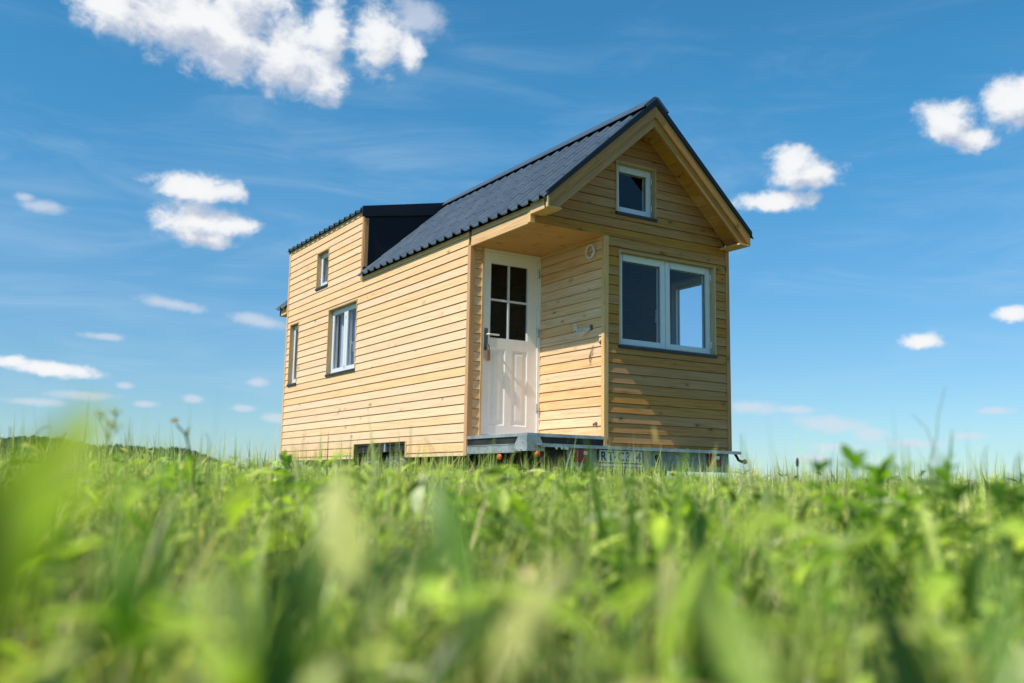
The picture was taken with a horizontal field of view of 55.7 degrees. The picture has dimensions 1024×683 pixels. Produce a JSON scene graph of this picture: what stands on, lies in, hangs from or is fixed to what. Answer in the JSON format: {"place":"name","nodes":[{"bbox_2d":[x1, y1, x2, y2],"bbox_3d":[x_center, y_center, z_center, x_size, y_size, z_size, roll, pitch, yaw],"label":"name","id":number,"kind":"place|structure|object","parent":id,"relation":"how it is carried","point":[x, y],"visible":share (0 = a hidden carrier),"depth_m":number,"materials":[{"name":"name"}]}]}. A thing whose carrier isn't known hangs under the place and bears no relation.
{"place":"outdoors","nodes":[
{"label":"outdoors","id":0,"kind":"place"},
{"bbox_2d":[0,435,163,467],"bbox_3d":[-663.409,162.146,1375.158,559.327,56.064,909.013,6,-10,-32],"label":"wooded hill","id":1,"kind":"structure","parent":0,"point":[5,441],"depth_m":1252.08,"materials":[{"name":"green plant"}]},
{"bbox_2d":[99,443,244,470],"bbox_3d":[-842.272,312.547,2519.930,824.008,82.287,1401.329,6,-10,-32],"label":"wooded hill","id":2,"kind":"structure","parent":0,"point":[116,446],"depth_m":2312.56,"materials":[{"name":"green plant"}]},
{"bbox_2d":[0,389,1023,682],"bbox_3d":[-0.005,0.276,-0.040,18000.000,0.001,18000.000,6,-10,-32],"label":"ground","id":3,"kind":"structure","parent":0,"point":[200,677],"depth_m":1.50,"materials":[{"name":"green plant"}]},
{"bbox_2d":[0,472,6,651],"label":"broad leaf","id":4,"kind":"object","parent":3,"relation":"on","point":[3,504],"visible":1,"depth_m":0.26,"materials":[{"name":"green plant"}]},
{"bbox_2d":[9,426,10,460],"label":"grass stalk","id":5,"kind":"object","parent":3,"relation":"on","point":[10,443],"depth_m":2.65,"materials":[{"name":"green plant"}]},
{"bbox_2d":[2,456,67,631],"bbox_3d":[-0.178,0.175,0.276,0.059,0.286,0.046,-1,-8,10],"label":"broad leaf","id":6,"kind":"object","parent":3,"relation":"on","point":[29,502],"visible":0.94,"depth_m":0.30,"materials":[{"name":"green plant"}]},
{"bbox_2d":[28,425,49,448],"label":"grass stalk","id":7,"kind":"object","parent":3,"relation":"on","point":[34,435],"depth_m":2.14,"materials":[{"name":"green plant"}]},
{"bbox_2d":[0,404,107,663],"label":"broad leaf","id":8,"kind":"object","parent":3,"relation":"on","point":[73,439],"visible":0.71,"depth_m":0.34,"materials":[{"name":"green plant"}]},
{"bbox_2d":[41,470,135,532],"bbox_3d":[-0.153,0.181,0.302,0.044,0.281,0.029,1,-8,-3],"label":"broad leaf","id":9,"kind":"object","parent":3,"relation":"on","point":[86,490],"visible":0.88,"depth_m":0.32,"materials":[{"name":"green plant"}]},
{"bbox_2d":[97,406,123,552],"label":"umbel flower","id":10,"kind":"object","parent":3,"relation":"on","point":[114,426],"visible":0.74,"depth_m":2.12,"materials":[{"name":"green plant"}]},
{"bbox_2d":[97,525,151,682],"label":"broad leaf","id":11,"kind":"object","parent":3,"relation":"on","point":[125,611],"visible":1,"depth_m":0.34,"materials":[{"name":"green plant"}]},
{"bbox_2d":[170,417,194,553],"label":"wildflower","id":12,"kind":"object","parent":3,"relation":"on","point":[187,441],"visible":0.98,"depth_m":2.45,"materials":[{"name":"green plant"}]},
{"bbox_2d":[168,451,217,530],"bbox_3d":[-1.009,0.520,2.998,0.159,0.360,0.222,0,-8,7],"label":"leafy weed","id":13,"kind":"object","parent":3,"relation":"on","point":[196,470],"visible":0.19,"depth_m":2.98,"materials":[{"name":"green plant"}]},
{"bbox_2d":[203,434,208,547],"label":"grass stalk","id":14,"kind":"object","parent":3,"relation":"on","point":[207,476],"depth_m":2.65,"materials":[{"name":"green plant"}]},
{"bbox_2d":[204,570,248,682],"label":"broad leaf","id":15,"kind":"object","parent":3,"relation":"on","point":[213,594],"visible":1,"depth_m":0.39,"materials":[{"name":"green plant"}]},
{"bbox_2d":[248,529,304,682],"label":"broad leaf","id":16,"kind":"object","parent":3,"relation":"on","point":[287,608],"visible":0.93,"depth_m":0.37,"materials":[{"name":"green plant"}]},
{"bbox_2d":[269,450,297,518],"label":"leafy weed","id":17,"kind":"object","parent":3,"relation":"on","point":[284,457],"visible":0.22,"depth_m":3.42,"materials":[{"name":"green plant"}]},
{"bbox_2d":[301,431,304,510],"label":"grass stalk","id":18,"kind":"object","parent":3,"relation":"on","point":[302,461],"depth_m":2.72,"materials":[{"name":"green plant"}]},
{"bbox_2d":[319,466,364,682],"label":"broad leaf","id":19,"kind":"object","parent":3,"relation":"on","point":[341,535],"visible":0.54,"depth_m":0.58,"materials":[{"name":"green plant"}]},
{"bbox_2d":[356,447,402,589],"bbox_3d":[-0.296,0.410,2.139,0.103,0.353,0.018,3,-9,-14],"label":"grass tuft","id":20,"kind":"object","parent":3,"relation":"on","point":[397,510],"visible":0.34,"depth_m":2.15,"materials":[{"name":"green plant"}]},
{"bbox_2d":[328,525,458,682],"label":"broad leaf","id":21,"kind":"object","parent":3,"relation":"on","point":[377,577],"visible":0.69,"depth_m":0.41,"materials":[{"name":"green plant"}]},
{"bbox_2d":[408,428,410,528],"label":"grass stalk","id":22,"kind":"object","parent":3,"relation":"on","point":[409,461],"depth_m":2.86,"materials":[{"name":"green plant"}]},
{"bbox_2d":[426,439,440,475],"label":"grass stalk","id":23,"kind":"object","parent":3,"relation":"on","point":[436,457],"depth_m":2.87,"materials":[{"name":"green plant"}]},
{"bbox_2d":[428,472,474,682],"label":"broad leaf","id":24,"kind":"object","parent":3,"relation":"on","point":[453,549],"visible":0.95,"depth_m":0.59,"materials":[{"name":"green plant"}]},
{"bbox_2d":[424,486,498,577],"bbox_3d":[-0.117,0.485,2.347,0.177,0.270,0.303,0,-8,6],"label":"leafy weed","id":25,"kind":"object","parent":3,"relation":"on","point":[488,497],"visible":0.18,"depth_m":2.35,"materials":[{"name":"green plant"}]},
{"bbox_2d":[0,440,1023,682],"bbox_3d":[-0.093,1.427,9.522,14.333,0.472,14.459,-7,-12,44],"label":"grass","id":26,"kind":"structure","parent":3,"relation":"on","point":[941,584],"depth_m":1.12,"materials":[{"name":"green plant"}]},
{"bbox_2d":[276,97,753,485],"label":"tiny house","id":27,"kind":"structure","parent":3,"relation":"on","point":[558,278],"depth_m":10.09,"materials":[{"name":"beige wood"}]},
{"bbox_2d":[286,322,298,386],"bbox_3d":[-3.165,0.195,14.351,0.183,0.930,0.378,6,-10,-32],"label":"window","id":28,"kind":"structure","parent":27,"relation":"in","point":[294,328],"depth_m":14.45,"materials":[{"name":"white paint"}]},
{"bbox_2d":[315,247,329,290],"bbox_3d":[-2.606,-1.005,13.618,0.146,0.547,0.455,6,-10,-32],"label":"window","id":29,"kind":"structure","parent":27,"relation":"in","point":[322,275],"depth_m":13.75,"materials":[{"name":"white paint"}]},
{"bbox_2d":[325,299,357,376],"bbox_3d":[-2.173,-0.026,12.805,0.207,0.985,0.998,6,-10,-32],"label":"window","id":30,"kind":"structure","parent":27,"relation":"in","point":[348,311],"depth_m":12.93,"materials":[{"name":"white paint"}]},
{"bbox_2d":[486,344,489,360],"bbox_3d":[-0.243,0.112,9.912,0.042,0.166,0.029,6,-10,-32],"label":"lock box","id":31,"kind":"object","parent":27,"relation":"hanging from","point":[487,355],"visible":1,"depth_m":9.90,"materials":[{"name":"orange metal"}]},
{"bbox_2d":[481,251,539,434],"bbox_3d":[-0.001,0.028,10.100,0.683,1.902,0.101,6,-10,-32],"label":"door","id":32,"kind":"structure","parent":27,"relation":"in","point":[509,377],"depth_m":10.08,"materials":[{"name":"paint"}]},
{"bbox_2d":[614,160,657,221],"bbox_3d":[1.212,-1.505,9.828,0.529,0.555,0.183,6,-10,-32],"label":"window","id":33,"kind":"structure","parent":27,"relation":"in","point":[648,175],"depth_m":9.87,"materials":[{"name":"white paint"}]},
{"bbox_2d":[618,250,717,357],"bbox_3d":[1.552,-0.357,9.888,1.290,0.976,0.183,6,-10,-32],"label":"window","id":34,"kind":"structure","parent":27,"relation":"in","point":[663,265],"depth_m":9.90,"materials":[{"name":"white paint"}]},
{"bbox_2d":[670,276,701,344],"bbox_3d":[2.012,-0.216,10.588,0.133,0.960,0.710,6,-10,-32],"label":"window","id":35,"kind":"structure","parent":27,"relation":"in","point":[675,287],"depth_m":10.81,"materials":[{"name":"white paint"}]},
{"bbox_2d":[495,551,579,682],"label":"broad leaf","id":36,"kind":"object","parent":3,"relation":"on","point":[527,610],"visible":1,"depth_m":0.41,"materials":[{"name":"green plant"}]},
{"bbox_2d":[545,472,572,518],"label":"leafy weed","id":37,"kind":"object","parent":3,"relation":"on","point":[564,478],"visible":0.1,"depth_m":3.35,"materials":[{"name":"green plant"}]},
{"bbox_2d":[585,437,723,649],"bbox_3d":[0.241,0.344,1.648,0.237,0.361,0.025,0,-8,8],"label":"grass tuft","id":38,"kind":"object","parent":3,"relation":"on","point":[670,537],"visible":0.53,"depth_m":1.65,"materials":[{"name":"green plant"}]},
{"bbox_2d":[653,427,661,496],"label":"grass stalk","id":39,"kind":"object","parent":3,"relation":"on","point":[655,436],"depth_m":1.96,"materials":[{"name":"green plant"}]},
{"bbox_2d":[690,493,728,682],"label":"grass blade","id":40,"kind":"object","parent":3,"relation":"on","point":[703,639],"visible":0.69,"depth_m":0.88,"materials":[{"name":"green plant"}]},
{"bbox_2d":[686,556,774,682],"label":"grass blade","id":41,"kind":"object","parent":3,"relation":"on","point":[743,662],"visible":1,"depth_m":0.33,"materials":[{"name":"green plant"}]},
{"bbox_2d":[740,434,742,505],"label":"grass stalk","id":42,"kind":"object","parent":3,"relation":"on","point":[741,469],"depth_m":2.90,"materials":[{"name":"green plant"}]},
{"bbox_2d":[739,502,795,676],"bbox_3d":[0.175,0.243,0.650,0.046,0.268,0.028,2,-8,-4],"label":"grass blade","id":43,"kind":"object","parent":3,"relation":"on","point":[756,524],"visible":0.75,"depth_m":0.66,"materials":[{"name":"green plant"}]},
{"bbox_2d":[796,458,798,503],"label":"grass stalk","id":44,"kind":"object","parent":3,"relation":"on","point":[797,463],"depth_m":4.76,"materials":[{"name":"green plant"}]},
{"bbox_2d":[805,444,961,584],"bbox_3d":[0.676,0.362,1.721,0.258,0.358,0.221,6,-10,-32],"label":"leafy weed","id":45,"kind":"object","parent":3,"relation":"on","point":[881,474],"visible":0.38,"depth_m":1.72,"materials":[{"name":"green plant"}]},
{"bbox_2d":[847,521,943,682],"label":"grass blade","id":46,"kind":"object","parent":3,"relation":"on","point":[900,651],"visible":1,"depth_m":0.34,"materials":[{"name":"green plant"}]},
{"bbox_2d":[887,430,952,572],"bbox_3d":[0.886,0.394,2.086,0.132,0.407,0.018,-3,-9,25],"label":"grass tuft","id":47,"kind":"object","parent":3,"relation":"on","point":[945,510],"visible":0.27,"depth_m":2.09,"materials":[{"name":"green plant"}]},
{"bbox_2d":[912,414,933,528],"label":"grass stalk","id":48,"kind":"object","parent":3,"relation":"on","point":[931,464],"depth_m":2.19,"materials":[{"name":"green plant"}]},
{"bbox_2d":[929,387,945,523],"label":"grass stalk","id":49,"kind":"object","parent":3,"relation":"on","point":[932,456],"depth_m":2.19,"materials":[{"name":"green plant"}]},
{"bbox_2d":[941,454,1023,627],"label":"leafy weed","id":50,"kind":"object","parent":3,"relation":"on","point":[997,488],"visible":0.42,"depth_m":1.50,"materials":[{"name":"green plant"}]},
{"bbox_2d":[982,445,988,549],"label":"grass stalk","id":51,"kind":"object","parent":3,"relation":"on","point":[983,483],"depth_m":1.96,"materials":[{"name":"green plant"}]},
{"bbox_2d":[986,540,1023,682],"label":"grass blade","id":52,"kind":"object","parent":3,"relation":"on","point":[1005,664],"visible":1,"depth_m":0.36,"materials":[{"name":"green plant"}]},
{"bbox_2d":[0,0,1023,485],"label":"sky","id":53,"kind":"structure","parent":0,"point":[162,162],"materials":[{"name":"blue"}]}
]}

